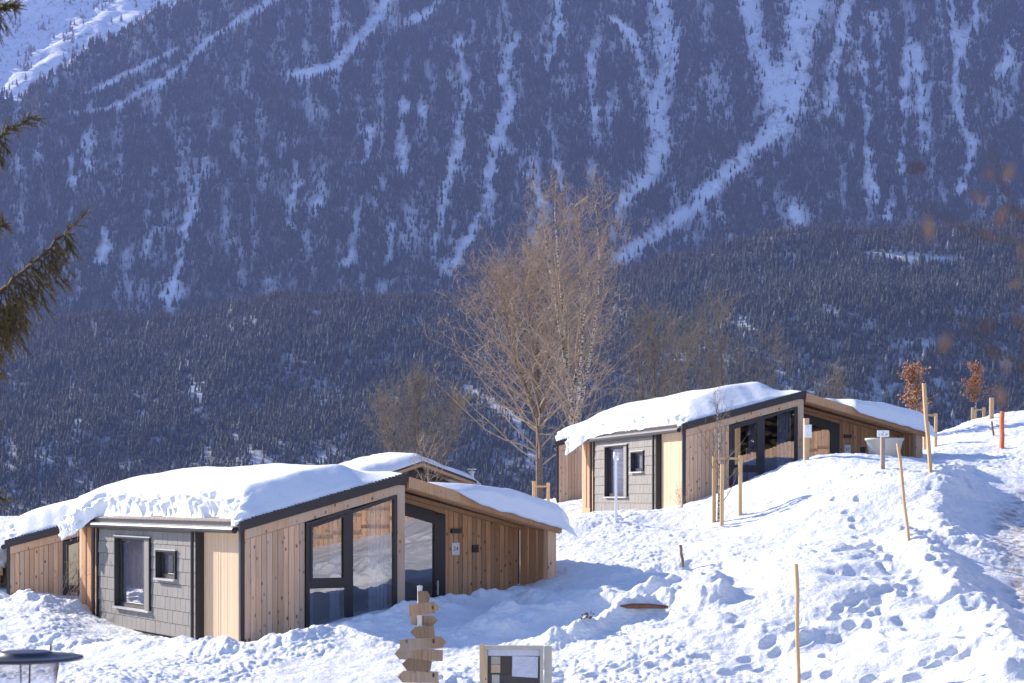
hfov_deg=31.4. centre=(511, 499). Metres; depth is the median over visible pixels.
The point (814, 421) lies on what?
door frame
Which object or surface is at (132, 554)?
window
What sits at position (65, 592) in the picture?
window
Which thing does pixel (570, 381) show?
birch tree
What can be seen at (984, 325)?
beech
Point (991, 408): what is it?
support frame
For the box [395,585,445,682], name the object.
direction signpost
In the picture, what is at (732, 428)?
window
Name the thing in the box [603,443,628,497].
window
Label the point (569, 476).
cabin
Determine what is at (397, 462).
gabled cabin
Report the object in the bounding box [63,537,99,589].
window
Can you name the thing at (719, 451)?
sapling
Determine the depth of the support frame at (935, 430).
56.97 m
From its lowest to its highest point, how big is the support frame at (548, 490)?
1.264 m
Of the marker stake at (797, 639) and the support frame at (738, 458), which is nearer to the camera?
the marker stake at (797, 639)
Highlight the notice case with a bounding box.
[479,644,551,682]
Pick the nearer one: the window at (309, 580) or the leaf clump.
the leaf clump
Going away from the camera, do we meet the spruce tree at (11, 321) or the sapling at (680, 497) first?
the spruce tree at (11, 321)
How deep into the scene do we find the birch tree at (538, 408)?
93.64 m
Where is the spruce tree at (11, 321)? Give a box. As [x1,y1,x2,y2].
[0,0,97,511]
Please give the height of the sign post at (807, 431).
1.451 m
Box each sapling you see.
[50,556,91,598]
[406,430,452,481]
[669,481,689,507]
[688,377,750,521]
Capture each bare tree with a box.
[345,353,482,468]
[607,292,718,402]
[651,277,797,395]
[810,360,853,398]
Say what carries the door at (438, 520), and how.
in the cabin at (249, 553)
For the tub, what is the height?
0.696 m
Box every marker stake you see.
[794,564,800,682]
[896,443,909,540]
[922,383,932,471]
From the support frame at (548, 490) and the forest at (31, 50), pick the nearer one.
the support frame at (548, 490)
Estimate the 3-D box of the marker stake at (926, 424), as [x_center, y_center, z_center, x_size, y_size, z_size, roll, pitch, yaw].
[9.249,-1.348,40.488,0.281,2.475,0.091,0,0,-12]
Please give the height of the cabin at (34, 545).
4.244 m
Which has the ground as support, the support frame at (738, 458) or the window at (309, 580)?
the support frame at (738, 458)
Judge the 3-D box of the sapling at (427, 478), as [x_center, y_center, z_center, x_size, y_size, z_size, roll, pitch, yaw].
[-2.338,-0.748,52.009,1.470,2.584,1.253,0,0,-21]
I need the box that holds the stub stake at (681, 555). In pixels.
[679,545,684,567]
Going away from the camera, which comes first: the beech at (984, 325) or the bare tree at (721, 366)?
the beech at (984, 325)
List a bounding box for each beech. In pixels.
[897,358,937,412]
[902,136,1023,408]
[958,360,996,409]
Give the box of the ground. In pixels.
[0,410,1023,682]
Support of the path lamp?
on the ground
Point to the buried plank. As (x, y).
(640, 606)
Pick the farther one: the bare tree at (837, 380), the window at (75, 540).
the bare tree at (837, 380)
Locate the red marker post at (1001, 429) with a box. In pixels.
[999,411,1004,447]
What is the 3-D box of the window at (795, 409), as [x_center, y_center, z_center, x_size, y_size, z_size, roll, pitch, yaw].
[7.362,-0.936,50.144,1.050,3.242,0.090,0,0,-14]
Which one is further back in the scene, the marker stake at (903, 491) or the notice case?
the marker stake at (903, 491)
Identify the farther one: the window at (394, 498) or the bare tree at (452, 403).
the bare tree at (452, 403)
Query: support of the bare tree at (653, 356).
on the ground
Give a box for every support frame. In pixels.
[532,481,549,500]
[712,455,742,525]
[923,414,937,449]
[971,407,985,419]
[989,398,993,418]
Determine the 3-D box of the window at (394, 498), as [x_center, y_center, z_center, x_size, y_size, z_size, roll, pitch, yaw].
[-2.762,1.539,36.103,1.050,3.242,0.090,0,0,-31]
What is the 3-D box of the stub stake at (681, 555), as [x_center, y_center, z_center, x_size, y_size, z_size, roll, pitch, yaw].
[3.504,1.213,37.496,0.134,0.561,0.073,0,0,-12]
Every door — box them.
[405,503,444,597]
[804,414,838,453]
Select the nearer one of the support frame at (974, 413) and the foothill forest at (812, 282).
the support frame at (974, 413)
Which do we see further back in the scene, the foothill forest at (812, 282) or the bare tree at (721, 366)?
the foothill forest at (812, 282)
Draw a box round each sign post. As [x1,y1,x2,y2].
[803,418,811,460]
[877,430,888,468]
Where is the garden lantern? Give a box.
[0,644,83,682]
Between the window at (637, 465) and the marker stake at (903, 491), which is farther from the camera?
the window at (637, 465)
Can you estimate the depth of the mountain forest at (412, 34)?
2932.85 m
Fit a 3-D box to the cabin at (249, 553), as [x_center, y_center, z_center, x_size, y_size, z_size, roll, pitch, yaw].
[-4.702,1.286,40.639,7.996,4.147,10.515,0,0,-31]
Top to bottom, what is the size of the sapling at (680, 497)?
1.106 m
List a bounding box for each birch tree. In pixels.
[413,212,657,498]
[502,159,647,446]
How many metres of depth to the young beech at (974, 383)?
74.90 m
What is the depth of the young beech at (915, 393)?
60.09 m
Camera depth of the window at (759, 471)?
49.80 m
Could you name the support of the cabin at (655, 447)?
on the ground
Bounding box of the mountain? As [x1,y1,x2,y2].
[0,0,1023,515]
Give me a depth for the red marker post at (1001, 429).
53.95 m
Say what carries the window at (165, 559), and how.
in the cabin at (249, 553)
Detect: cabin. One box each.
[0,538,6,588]
[1,498,99,594]
[58,463,577,641]
[340,452,480,484]
[553,420,585,502]
[565,382,937,512]
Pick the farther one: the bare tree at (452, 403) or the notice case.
the bare tree at (452, 403)
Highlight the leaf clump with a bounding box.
[580,611,593,618]
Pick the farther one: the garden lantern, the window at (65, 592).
the window at (65, 592)
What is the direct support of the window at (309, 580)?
in the cabin at (249, 553)
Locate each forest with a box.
[0,0,173,95]
[0,0,1023,322]
[0,214,1023,515]
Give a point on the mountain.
(780, 94)
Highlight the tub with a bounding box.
[865,438,903,456]
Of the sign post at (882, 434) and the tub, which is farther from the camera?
the tub
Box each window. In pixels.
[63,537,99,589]
[63,590,79,594]
[112,535,152,612]
[153,548,177,581]
[305,509,349,584]
[305,584,349,627]
[350,495,396,616]
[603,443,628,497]
[629,450,644,472]
[729,416,761,469]
[729,470,761,486]
[762,407,797,473]
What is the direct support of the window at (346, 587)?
in the cabin at (249, 553)
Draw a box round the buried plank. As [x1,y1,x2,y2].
[620,603,667,608]
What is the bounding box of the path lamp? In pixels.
[613,453,618,521]
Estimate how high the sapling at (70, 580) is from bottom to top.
1.613 m

